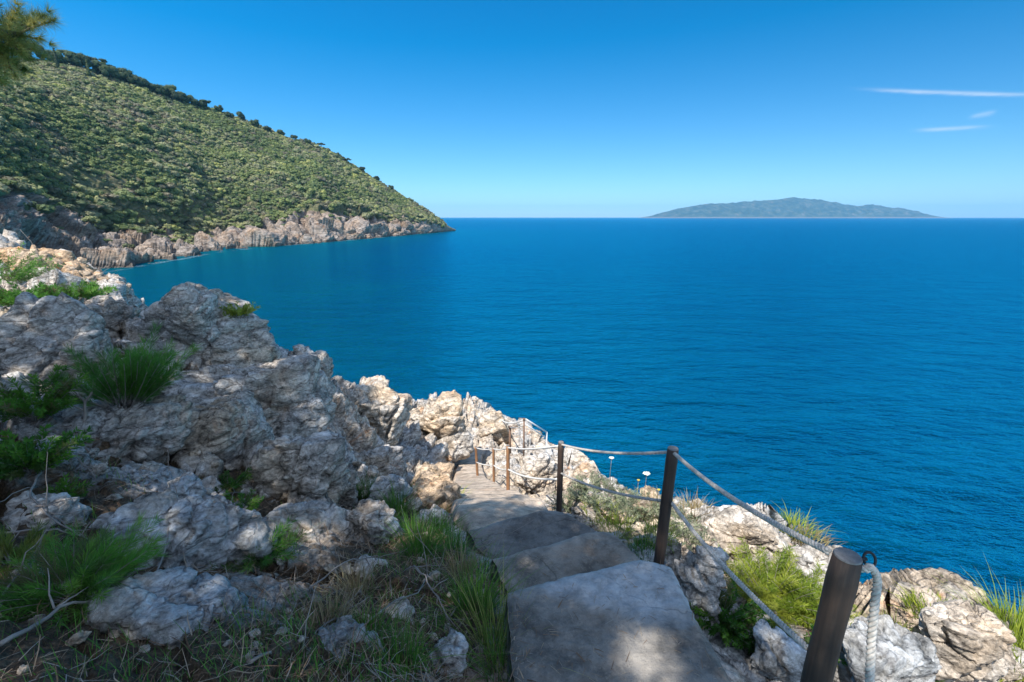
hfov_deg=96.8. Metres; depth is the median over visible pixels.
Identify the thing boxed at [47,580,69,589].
loose stone
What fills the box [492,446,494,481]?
railing post
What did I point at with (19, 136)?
hillside shrub
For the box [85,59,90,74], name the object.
cypress tree
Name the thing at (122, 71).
ridge tree
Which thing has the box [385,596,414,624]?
boulder
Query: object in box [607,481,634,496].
cushion plant
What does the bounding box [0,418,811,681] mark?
needle litter
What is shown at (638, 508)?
cushion plant
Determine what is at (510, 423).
rail rope
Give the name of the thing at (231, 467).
loose stone
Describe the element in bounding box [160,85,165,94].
ridge tree
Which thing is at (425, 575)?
dead branch
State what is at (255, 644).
loose stone
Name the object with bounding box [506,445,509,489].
railing post
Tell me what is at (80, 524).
loose stone
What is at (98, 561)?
pine seedling
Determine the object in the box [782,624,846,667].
leafy bush
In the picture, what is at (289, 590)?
loose stone
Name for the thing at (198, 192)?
hillside shrub
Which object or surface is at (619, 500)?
cushion plant
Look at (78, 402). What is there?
leafy plant
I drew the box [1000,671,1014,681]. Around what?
loose stone
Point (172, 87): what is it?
ridge tree
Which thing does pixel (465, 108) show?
sky
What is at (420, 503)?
loose stone
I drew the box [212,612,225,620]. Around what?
loose stone
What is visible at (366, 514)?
boulder
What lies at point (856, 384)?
sea
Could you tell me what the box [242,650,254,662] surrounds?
loose stone
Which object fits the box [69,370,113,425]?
dead branch
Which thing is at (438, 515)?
boulder
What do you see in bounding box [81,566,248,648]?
boulder
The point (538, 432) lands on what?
handrail
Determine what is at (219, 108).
ridge tree
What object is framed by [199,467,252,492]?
leafy plant
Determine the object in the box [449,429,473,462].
boulder
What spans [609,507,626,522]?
loose stone
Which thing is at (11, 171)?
hillside shrub
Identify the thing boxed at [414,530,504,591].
grass tuft
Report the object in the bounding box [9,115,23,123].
hillside shrub
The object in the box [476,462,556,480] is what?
rail rope
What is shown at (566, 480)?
loose stone
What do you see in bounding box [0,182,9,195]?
hillside shrub
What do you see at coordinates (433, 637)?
loose stone
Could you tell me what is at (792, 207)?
island
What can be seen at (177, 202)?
hillside shrub
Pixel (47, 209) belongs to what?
hillside shrub
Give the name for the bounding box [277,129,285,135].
ridge tree
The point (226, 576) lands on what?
loose stone
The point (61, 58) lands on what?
ridge tree
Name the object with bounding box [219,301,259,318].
flowering tuft
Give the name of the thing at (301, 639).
loose stone
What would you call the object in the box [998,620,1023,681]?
grass tuft
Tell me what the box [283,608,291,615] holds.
loose stone
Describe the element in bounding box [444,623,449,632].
loose stone
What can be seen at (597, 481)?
cushion plant
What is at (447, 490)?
boulder
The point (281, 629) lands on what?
loose stone
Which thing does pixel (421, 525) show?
grass tuft
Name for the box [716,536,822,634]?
yellow green bush
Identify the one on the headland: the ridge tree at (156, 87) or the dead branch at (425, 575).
the ridge tree at (156, 87)
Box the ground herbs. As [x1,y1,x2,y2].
[0,365,475,681]
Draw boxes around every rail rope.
[463,408,522,423]
[476,445,557,450]
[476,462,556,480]
[561,473,808,650]
[562,444,831,554]
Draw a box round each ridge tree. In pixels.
[34,47,54,60]
[45,50,65,62]
[63,51,81,65]
[75,53,93,67]
[76,52,90,61]
[91,59,106,74]
[97,63,120,77]
[114,67,130,80]
[124,72,143,85]
[140,77,149,86]
[148,83,161,93]
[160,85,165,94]
[161,84,170,94]
[165,84,176,95]
[169,90,184,100]
[177,91,186,100]
[185,95,193,102]
[190,97,198,104]
[198,101,207,106]
[214,105,223,110]
[224,111,234,117]
[236,111,244,118]
[249,119,259,125]
[263,125,271,130]
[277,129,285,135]
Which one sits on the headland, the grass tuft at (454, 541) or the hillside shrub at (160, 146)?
the hillside shrub at (160, 146)
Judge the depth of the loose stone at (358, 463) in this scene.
6.50 m
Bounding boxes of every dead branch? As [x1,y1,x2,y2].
[0,509,58,606]
[0,568,137,645]
[1,452,86,538]
[6,521,90,543]
[22,233,113,285]
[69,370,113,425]
[156,454,238,570]
[249,574,365,662]
[308,549,405,588]
[364,499,537,624]
[403,565,455,629]
[450,509,517,616]
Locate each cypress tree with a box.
[53,48,59,68]
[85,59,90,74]
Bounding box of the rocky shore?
[0,229,1023,681]
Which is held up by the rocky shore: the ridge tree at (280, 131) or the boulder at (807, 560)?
the boulder at (807, 560)
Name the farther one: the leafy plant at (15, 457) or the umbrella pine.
the umbrella pine
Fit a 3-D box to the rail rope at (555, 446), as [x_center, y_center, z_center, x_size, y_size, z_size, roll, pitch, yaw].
[-0.111,1.762,7.581,0.184,3.042,5.699,-4,16,-13]
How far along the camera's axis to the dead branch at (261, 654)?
1.93 m
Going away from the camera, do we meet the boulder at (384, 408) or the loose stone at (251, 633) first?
the loose stone at (251, 633)
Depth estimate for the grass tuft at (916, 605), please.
3.55 m
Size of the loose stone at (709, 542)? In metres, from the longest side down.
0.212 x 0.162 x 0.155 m
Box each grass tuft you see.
[253,512,328,571]
[278,573,381,658]
[297,544,395,612]
[324,571,455,662]
[335,593,528,681]
[356,467,384,498]
[360,496,482,568]
[367,476,468,520]
[388,502,471,543]
[390,513,497,559]
[396,559,600,681]
[397,501,478,543]
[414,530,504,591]
[418,536,549,644]
[430,582,527,681]
[445,540,511,582]
[578,495,624,524]
[591,505,643,538]
[612,496,645,522]
[623,508,694,552]
[624,531,671,561]
[625,487,697,523]
[673,486,731,536]
[773,499,838,542]
[784,516,858,553]
[857,608,917,632]
[883,583,957,632]
[898,558,1023,664]
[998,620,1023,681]
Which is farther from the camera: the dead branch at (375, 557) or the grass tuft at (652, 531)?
the grass tuft at (652, 531)
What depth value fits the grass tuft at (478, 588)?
2.70 m
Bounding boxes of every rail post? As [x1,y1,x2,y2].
[508,426,511,453]
[523,418,524,455]
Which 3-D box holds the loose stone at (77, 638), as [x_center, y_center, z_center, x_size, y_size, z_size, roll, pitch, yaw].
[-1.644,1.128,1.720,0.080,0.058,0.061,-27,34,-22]
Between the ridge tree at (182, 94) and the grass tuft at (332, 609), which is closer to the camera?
the grass tuft at (332, 609)
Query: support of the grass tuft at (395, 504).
on the rocky shore
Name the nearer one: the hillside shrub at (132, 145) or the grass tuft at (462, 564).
the grass tuft at (462, 564)
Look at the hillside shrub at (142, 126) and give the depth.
269.00 m
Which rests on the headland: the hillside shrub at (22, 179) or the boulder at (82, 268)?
the hillside shrub at (22, 179)
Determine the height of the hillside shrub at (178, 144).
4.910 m
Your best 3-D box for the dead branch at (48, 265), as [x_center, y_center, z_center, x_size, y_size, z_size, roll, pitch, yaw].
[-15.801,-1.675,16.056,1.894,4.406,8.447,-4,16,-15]
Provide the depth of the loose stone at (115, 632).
1.83 m
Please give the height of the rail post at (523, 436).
1.336 m
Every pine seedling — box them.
[0,508,170,637]
[0,517,61,578]
[14,320,204,409]
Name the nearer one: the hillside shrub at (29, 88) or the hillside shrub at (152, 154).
the hillside shrub at (29, 88)
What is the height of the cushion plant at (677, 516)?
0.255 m
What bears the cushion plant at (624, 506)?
on the rocky shore
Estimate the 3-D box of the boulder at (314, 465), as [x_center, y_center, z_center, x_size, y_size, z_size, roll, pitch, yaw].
[-2.114,1.395,4.558,0.929,0.956,0.638,0,15,0]
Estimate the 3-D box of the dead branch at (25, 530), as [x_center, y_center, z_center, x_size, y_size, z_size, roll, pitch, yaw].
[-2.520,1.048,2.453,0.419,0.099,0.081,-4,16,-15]
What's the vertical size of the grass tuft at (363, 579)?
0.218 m
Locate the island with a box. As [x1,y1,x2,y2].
[641,197,945,217]
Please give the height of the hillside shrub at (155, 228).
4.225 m
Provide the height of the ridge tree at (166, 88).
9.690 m
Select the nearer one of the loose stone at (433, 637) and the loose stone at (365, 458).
the loose stone at (433, 637)
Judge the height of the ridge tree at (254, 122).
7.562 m
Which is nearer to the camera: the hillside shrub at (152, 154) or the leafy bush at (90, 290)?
the leafy bush at (90, 290)
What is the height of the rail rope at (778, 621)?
1.034 m
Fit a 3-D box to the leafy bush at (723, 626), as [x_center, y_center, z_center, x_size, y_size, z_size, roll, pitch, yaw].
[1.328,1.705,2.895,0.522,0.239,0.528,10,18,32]
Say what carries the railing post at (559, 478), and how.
on the rocky shore
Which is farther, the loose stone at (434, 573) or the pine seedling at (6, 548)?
the loose stone at (434, 573)
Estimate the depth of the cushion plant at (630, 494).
6.58 m
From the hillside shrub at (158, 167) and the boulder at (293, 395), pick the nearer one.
the boulder at (293, 395)
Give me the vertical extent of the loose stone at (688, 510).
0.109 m
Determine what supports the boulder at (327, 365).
on the rocky shore
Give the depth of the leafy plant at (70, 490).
2.96 m
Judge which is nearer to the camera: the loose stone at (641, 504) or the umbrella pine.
the loose stone at (641, 504)
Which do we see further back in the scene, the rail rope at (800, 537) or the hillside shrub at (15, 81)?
the hillside shrub at (15, 81)
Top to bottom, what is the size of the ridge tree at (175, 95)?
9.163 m
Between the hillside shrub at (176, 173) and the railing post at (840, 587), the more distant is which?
the hillside shrub at (176, 173)
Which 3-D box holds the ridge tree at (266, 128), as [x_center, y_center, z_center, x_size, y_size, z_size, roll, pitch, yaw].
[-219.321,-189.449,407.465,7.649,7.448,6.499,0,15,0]
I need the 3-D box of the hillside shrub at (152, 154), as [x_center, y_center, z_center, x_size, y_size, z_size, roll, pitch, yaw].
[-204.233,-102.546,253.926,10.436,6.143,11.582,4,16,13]
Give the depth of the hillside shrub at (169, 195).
236.44 m
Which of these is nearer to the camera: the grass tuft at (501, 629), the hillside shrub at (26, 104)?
the grass tuft at (501, 629)
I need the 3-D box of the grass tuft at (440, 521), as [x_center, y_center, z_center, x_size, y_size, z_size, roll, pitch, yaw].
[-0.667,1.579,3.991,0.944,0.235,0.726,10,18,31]
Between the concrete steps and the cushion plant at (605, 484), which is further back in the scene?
the cushion plant at (605, 484)
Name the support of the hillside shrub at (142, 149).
on the headland
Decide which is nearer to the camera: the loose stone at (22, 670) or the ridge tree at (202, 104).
the loose stone at (22, 670)
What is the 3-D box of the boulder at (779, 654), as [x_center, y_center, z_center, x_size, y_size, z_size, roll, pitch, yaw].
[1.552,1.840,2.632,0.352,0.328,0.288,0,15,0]
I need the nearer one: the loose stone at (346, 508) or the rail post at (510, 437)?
the loose stone at (346, 508)
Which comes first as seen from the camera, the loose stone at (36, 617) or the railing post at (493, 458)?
the loose stone at (36, 617)
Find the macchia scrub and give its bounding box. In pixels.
[0,57,446,247]
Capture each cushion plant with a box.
[545,486,574,512]
[562,477,598,500]
[571,469,606,492]
[572,488,617,513]
[594,474,615,493]
[598,489,630,516]
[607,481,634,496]
[614,494,632,520]
[618,489,640,501]
[620,493,658,520]
[621,488,660,515]
[635,507,675,535]
[656,500,704,535]
[657,512,715,550]
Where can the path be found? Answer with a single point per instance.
(491, 501)
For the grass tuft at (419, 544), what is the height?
0.346 m
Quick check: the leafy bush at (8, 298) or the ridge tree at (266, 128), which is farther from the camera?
the ridge tree at (266, 128)
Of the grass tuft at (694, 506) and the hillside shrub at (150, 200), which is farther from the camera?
the hillside shrub at (150, 200)
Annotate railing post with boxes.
[475,446,478,475]
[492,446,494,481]
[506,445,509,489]
[556,441,563,511]
[653,446,678,564]
[800,547,862,681]
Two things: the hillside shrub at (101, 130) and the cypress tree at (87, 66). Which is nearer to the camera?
the hillside shrub at (101, 130)
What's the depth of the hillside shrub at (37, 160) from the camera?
173.60 m
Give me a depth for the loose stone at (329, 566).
2.94 m
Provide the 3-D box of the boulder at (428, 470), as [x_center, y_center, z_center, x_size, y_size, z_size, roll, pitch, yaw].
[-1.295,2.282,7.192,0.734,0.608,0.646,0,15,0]
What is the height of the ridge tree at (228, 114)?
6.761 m
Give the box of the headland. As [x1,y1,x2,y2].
[0,66,455,271]
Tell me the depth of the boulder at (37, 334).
5.29 m
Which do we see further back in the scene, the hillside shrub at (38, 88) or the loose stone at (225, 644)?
the hillside shrub at (38, 88)
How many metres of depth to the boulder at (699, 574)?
2.90 m
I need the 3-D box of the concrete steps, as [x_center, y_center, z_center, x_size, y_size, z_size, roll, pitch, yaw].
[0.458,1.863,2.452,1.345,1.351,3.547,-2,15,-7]
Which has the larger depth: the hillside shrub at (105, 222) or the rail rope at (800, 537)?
the hillside shrub at (105, 222)
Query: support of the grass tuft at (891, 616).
on the rocky shore
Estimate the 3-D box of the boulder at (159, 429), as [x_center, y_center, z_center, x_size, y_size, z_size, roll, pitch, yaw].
[-3.680,0.961,4.439,1.166,0.902,0.982,-10,18,-32]
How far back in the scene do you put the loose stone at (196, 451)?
4.41 m
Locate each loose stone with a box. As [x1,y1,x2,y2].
[16,664,28,674]
[27,614,45,625]
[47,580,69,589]
[65,630,91,646]
[70,520,85,527]
[88,448,99,458]
[92,462,109,475]
[103,494,123,500]
[108,629,119,637]
[139,462,157,469]
[139,644,150,652]
[149,464,159,471]
[188,448,201,455]
[202,488,211,495]
[210,461,219,467]
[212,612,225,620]
[220,573,231,579]
[223,640,232,646]
[224,464,234,470]
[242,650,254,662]
[248,628,261,639]
[249,641,262,650]
[275,553,285,565]
[275,627,289,635]
[283,584,296,598]
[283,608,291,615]
[297,635,304,642]
[324,564,337,573]
[340,562,350,573]
[344,501,358,510]
[352,460,361,466]
[353,451,365,457]
[360,455,369,465]
[367,465,378,477]
[404,497,422,513]
[416,557,424,563]
[427,570,439,580]
[429,631,438,641]
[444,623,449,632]
[445,455,452,460]
[556,476,569,490]
[562,486,574,504]
[570,506,582,513]
[571,478,592,492]
[600,506,616,520]
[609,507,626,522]
[624,522,644,538]
[633,499,651,511]
[640,485,656,502]
[645,518,657,527]
[670,516,686,529]
[683,507,692,517]
[691,509,700,516]
[693,498,703,506]
[698,521,708,527]
[701,524,716,545]
[844,664,851,676]
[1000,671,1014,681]
[1008,656,1021,674]
[1013,663,1023,681]
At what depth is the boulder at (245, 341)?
7.00 m
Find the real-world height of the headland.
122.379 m
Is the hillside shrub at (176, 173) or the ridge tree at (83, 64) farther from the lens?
the ridge tree at (83, 64)
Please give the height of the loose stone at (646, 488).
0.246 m
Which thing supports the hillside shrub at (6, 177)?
on the headland
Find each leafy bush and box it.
[0,241,64,287]
[0,281,65,305]
[31,278,117,300]
[690,578,765,648]
[729,604,772,652]
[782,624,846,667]
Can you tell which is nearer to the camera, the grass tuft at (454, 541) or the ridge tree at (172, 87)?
the grass tuft at (454, 541)
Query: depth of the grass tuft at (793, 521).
4.85 m
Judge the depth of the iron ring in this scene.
1.46 m
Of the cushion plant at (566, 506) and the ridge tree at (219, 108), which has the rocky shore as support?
the cushion plant at (566, 506)
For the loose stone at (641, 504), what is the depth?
4.77 m
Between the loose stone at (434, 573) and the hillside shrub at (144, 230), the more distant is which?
the hillside shrub at (144, 230)
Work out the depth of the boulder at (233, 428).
4.70 m
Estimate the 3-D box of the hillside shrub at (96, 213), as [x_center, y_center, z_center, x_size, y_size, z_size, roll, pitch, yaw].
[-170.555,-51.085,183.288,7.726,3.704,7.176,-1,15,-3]
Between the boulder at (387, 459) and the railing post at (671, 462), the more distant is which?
the boulder at (387, 459)
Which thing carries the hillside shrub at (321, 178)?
on the headland
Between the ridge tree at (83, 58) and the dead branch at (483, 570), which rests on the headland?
the ridge tree at (83, 58)
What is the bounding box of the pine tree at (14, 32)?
[0,0,65,94]
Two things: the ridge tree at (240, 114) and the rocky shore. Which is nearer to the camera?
the rocky shore
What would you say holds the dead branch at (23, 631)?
on the rocky shore
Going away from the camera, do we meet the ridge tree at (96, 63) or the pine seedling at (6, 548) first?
the pine seedling at (6, 548)
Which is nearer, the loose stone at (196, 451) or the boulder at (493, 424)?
the loose stone at (196, 451)
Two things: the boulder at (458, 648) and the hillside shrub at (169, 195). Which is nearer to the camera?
the boulder at (458, 648)
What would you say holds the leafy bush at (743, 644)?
on the rocky shore
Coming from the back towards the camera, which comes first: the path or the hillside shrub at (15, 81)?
the hillside shrub at (15, 81)
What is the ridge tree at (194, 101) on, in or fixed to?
on the headland
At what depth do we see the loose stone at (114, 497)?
3.09 m
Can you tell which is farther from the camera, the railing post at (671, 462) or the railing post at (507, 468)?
the railing post at (507, 468)
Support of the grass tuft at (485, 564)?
on the rocky shore
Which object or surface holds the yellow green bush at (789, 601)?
on the rocky shore
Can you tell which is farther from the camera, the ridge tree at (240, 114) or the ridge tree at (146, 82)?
the ridge tree at (240, 114)
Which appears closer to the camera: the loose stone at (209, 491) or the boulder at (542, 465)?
the loose stone at (209, 491)
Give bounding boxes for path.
[450,449,547,532]
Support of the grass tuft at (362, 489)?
on the rocky shore
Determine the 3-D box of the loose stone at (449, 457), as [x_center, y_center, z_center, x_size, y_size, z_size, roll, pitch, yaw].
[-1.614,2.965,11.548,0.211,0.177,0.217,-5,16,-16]
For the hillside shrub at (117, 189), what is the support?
on the headland
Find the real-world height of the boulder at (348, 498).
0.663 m
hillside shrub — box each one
[0,109,10,119]
[0,175,19,181]
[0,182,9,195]
[1,166,14,175]
[3,78,23,85]
[8,131,23,138]
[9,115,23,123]
[9,175,28,183]
[11,180,31,193]
[12,83,34,91]
[14,114,30,123]
[15,100,31,107]
[15,131,30,141]
[22,129,36,139]
[23,201,55,213]
[25,83,45,93]
[28,160,49,173]
[28,183,44,194]
[30,111,45,119]
[32,158,44,161]
[38,121,52,128]
[61,199,88,206]
[78,183,99,196]
[83,210,100,216]
[97,127,116,136]
[97,219,112,225]
[109,143,128,150]
[111,191,134,201]
[112,187,131,192]
[123,143,135,148]
[123,217,145,223]
[125,147,140,154]
[131,133,149,140]
[133,122,147,130]
[133,144,146,153]
[134,226,155,234]
[140,194,157,199]
[141,152,159,157]
[141,197,157,203]
[142,224,158,232]
[144,159,159,163]
[148,161,171,172]
[154,143,165,151]
[155,141,173,151]
[161,170,179,176]
[161,192,172,197]
[166,155,182,161]
[167,164,180,170]
[167,199,182,205]
[168,141,185,147]
[181,148,190,154]
[182,182,196,188]
[186,161,198,168]
[192,188,205,194]
[270,170,284,176]
[304,187,318,194]
[315,176,325,181]
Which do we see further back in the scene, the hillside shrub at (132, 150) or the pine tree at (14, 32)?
the hillside shrub at (132, 150)
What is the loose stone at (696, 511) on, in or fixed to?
on the rocky shore
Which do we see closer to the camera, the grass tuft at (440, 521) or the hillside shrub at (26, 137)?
the grass tuft at (440, 521)
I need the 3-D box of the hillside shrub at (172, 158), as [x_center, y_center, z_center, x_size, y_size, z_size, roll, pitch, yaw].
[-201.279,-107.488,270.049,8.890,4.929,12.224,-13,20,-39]
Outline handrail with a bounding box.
[525,418,546,451]
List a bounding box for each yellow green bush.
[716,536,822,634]
[754,549,861,627]
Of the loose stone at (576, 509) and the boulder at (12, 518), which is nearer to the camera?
the boulder at (12, 518)
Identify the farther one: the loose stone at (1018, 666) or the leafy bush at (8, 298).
the leafy bush at (8, 298)
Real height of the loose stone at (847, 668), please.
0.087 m
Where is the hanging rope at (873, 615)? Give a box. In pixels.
[861,563,881,681]
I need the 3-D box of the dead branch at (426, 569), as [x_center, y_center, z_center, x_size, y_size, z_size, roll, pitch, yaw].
[-0.454,1.589,3.054,0.862,1.032,1.910,5,16,18]
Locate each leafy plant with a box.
[0,364,89,422]
[0,423,94,480]
[40,472,97,497]
[73,386,123,404]
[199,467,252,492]
[206,516,308,574]
[222,488,264,510]
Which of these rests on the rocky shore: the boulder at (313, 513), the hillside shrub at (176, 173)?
the boulder at (313, 513)
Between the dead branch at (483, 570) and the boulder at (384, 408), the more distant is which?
the boulder at (384, 408)
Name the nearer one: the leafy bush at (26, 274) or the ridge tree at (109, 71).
the leafy bush at (26, 274)
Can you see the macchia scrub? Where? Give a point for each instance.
(158, 115)
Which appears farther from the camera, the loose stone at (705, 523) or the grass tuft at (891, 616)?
the loose stone at (705, 523)
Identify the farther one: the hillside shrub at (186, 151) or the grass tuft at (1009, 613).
the hillside shrub at (186, 151)
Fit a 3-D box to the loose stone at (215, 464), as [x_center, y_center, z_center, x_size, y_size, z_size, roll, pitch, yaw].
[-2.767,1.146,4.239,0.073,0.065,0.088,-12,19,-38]
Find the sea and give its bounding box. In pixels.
[102,218,1023,614]
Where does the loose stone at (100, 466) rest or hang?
on the rocky shore
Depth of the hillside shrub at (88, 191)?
192.68 m
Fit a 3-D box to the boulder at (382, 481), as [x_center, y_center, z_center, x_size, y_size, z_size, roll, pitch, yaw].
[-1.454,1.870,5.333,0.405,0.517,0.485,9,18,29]
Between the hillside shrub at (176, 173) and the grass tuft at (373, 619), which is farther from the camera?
the hillside shrub at (176, 173)
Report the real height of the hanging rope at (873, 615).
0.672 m
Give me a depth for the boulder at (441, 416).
12.76 m
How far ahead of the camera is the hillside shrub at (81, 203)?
177.12 m
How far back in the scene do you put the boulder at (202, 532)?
2.68 m
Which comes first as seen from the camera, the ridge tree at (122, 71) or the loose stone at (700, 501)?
the loose stone at (700, 501)
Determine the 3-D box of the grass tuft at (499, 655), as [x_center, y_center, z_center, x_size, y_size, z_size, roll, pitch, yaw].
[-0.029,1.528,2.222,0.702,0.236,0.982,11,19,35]
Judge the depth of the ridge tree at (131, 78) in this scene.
323.86 m
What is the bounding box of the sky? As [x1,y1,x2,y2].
[0,0,1023,217]
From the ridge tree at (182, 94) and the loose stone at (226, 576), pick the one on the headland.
the ridge tree at (182, 94)
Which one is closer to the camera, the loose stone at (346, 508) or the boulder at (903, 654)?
the boulder at (903, 654)
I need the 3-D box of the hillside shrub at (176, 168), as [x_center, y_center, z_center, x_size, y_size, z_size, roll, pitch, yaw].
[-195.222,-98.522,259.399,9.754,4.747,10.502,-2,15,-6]
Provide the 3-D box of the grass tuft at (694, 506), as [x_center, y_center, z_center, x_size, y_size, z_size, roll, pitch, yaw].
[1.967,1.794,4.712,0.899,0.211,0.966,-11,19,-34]
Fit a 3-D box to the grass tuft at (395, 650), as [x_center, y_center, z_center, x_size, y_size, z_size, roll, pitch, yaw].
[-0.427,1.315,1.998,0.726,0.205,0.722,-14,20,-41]
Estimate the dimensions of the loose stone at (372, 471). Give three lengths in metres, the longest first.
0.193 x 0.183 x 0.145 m
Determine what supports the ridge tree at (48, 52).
on the headland
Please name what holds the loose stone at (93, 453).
on the rocky shore
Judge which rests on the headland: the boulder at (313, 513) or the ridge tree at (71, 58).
the ridge tree at (71, 58)
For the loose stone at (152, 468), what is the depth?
3.70 m
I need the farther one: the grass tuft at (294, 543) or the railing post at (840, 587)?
the grass tuft at (294, 543)
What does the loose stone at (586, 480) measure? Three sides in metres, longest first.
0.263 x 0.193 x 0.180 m
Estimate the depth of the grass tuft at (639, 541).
3.58 m
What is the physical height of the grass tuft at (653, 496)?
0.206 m
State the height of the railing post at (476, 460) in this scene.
0.907 m
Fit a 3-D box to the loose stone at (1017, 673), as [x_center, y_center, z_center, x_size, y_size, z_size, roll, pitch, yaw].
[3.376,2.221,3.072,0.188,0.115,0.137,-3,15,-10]
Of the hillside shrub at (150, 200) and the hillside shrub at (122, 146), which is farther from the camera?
the hillside shrub at (122, 146)
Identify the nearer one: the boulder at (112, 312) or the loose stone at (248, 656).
the loose stone at (248, 656)
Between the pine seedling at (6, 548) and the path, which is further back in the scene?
the path
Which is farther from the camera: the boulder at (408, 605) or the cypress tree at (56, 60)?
the cypress tree at (56, 60)
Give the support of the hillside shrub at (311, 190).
on the headland
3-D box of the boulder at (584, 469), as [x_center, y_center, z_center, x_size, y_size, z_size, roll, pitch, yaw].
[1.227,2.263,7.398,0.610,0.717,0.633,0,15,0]
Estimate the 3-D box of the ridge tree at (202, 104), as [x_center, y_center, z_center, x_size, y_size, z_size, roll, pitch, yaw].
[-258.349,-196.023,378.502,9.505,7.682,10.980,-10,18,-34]
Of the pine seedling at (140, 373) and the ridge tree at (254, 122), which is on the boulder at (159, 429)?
the pine seedling at (140, 373)
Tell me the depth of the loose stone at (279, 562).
2.83 m
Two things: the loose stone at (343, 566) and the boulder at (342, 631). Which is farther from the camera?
the loose stone at (343, 566)
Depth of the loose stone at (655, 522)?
4.57 m
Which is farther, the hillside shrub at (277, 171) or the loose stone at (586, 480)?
the hillside shrub at (277, 171)
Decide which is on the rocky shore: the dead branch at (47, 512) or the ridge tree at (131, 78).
the dead branch at (47, 512)
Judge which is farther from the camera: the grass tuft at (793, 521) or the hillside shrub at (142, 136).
the hillside shrub at (142, 136)
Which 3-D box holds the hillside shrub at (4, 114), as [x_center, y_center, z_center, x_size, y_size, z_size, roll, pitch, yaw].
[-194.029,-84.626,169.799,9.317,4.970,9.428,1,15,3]
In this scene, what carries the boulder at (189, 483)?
on the rocky shore
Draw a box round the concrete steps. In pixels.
[466,510,729,681]
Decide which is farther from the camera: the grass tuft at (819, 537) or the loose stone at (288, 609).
the grass tuft at (819, 537)
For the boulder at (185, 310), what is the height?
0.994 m
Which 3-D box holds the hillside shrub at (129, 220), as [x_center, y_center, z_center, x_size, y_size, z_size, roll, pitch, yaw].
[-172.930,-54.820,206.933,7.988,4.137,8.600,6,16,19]
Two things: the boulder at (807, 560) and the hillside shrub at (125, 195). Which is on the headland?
the hillside shrub at (125, 195)
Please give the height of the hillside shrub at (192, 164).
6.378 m
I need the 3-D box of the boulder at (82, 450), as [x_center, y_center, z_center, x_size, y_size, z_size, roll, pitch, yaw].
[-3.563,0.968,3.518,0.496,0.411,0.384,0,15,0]
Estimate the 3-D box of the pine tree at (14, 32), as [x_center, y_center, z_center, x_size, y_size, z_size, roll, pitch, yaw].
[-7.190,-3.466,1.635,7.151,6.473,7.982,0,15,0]
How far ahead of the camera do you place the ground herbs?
1.84 m
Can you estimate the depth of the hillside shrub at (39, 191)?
141.51 m
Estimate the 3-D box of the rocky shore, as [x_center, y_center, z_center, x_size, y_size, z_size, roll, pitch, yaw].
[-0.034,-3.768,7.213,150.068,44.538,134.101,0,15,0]
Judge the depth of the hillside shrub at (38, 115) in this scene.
196.54 m
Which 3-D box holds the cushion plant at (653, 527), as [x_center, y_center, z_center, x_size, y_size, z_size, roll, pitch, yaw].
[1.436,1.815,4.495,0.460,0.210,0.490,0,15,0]
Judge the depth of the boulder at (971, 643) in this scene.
2.90 m
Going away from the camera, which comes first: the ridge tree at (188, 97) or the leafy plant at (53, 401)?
the leafy plant at (53, 401)
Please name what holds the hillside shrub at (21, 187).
on the headland
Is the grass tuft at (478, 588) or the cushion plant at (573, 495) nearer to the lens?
the grass tuft at (478, 588)
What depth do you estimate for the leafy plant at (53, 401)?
3.81 m
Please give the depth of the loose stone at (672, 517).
4.50 m
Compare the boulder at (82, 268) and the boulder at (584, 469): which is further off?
the boulder at (82, 268)
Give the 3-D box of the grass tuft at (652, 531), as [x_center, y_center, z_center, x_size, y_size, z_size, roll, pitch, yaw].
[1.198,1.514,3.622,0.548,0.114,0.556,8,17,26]
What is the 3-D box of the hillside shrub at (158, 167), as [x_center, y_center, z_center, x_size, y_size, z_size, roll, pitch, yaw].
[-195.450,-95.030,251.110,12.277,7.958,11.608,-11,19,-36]
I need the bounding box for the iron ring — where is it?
[861,551,876,565]
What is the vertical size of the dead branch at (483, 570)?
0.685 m
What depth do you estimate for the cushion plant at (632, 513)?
4.64 m
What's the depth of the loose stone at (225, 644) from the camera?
1.77 m
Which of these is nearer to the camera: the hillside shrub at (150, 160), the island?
the hillside shrub at (150, 160)
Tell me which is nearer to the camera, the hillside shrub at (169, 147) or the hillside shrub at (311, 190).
the hillside shrub at (169, 147)
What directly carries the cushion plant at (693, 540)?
on the rocky shore
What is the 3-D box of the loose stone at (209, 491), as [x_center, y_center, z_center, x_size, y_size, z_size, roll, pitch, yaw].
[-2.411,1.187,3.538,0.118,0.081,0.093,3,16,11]
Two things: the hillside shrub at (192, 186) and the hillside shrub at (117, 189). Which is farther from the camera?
the hillside shrub at (192, 186)
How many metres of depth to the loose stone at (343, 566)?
2.98 m
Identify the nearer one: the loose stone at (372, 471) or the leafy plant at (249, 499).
the leafy plant at (249, 499)
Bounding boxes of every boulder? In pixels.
[0,245,110,282]
[0,292,113,383]
[0,490,92,530]
[58,436,85,453]
[61,395,200,463]
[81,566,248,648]
[83,295,135,338]
[88,489,278,572]
[131,467,172,488]
[134,289,280,367]
[150,354,336,438]
[154,282,221,344]
[165,471,206,498]
[180,390,274,470]
[248,431,350,504]
[262,500,364,543]
[288,344,333,379]
[318,615,385,663]
[337,467,358,507]
[346,498,403,545]
[348,381,411,445]
[354,554,387,577]
[362,444,407,478]
[368,474,412,506]
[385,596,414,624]
[403,475,460,512]
[410,462,454,485]
[411,390,465,437]
[415,508,452,527]
[428,628,468,677]
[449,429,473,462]
[477,409,513,445]
[513,452,564,494]
[570,460,604,484]
[664,545,729,622]
[704,505,793,562]
[750,619,806,681]
[784,543,841,595]
[842,614,941,681]
[918,599,1016,681]

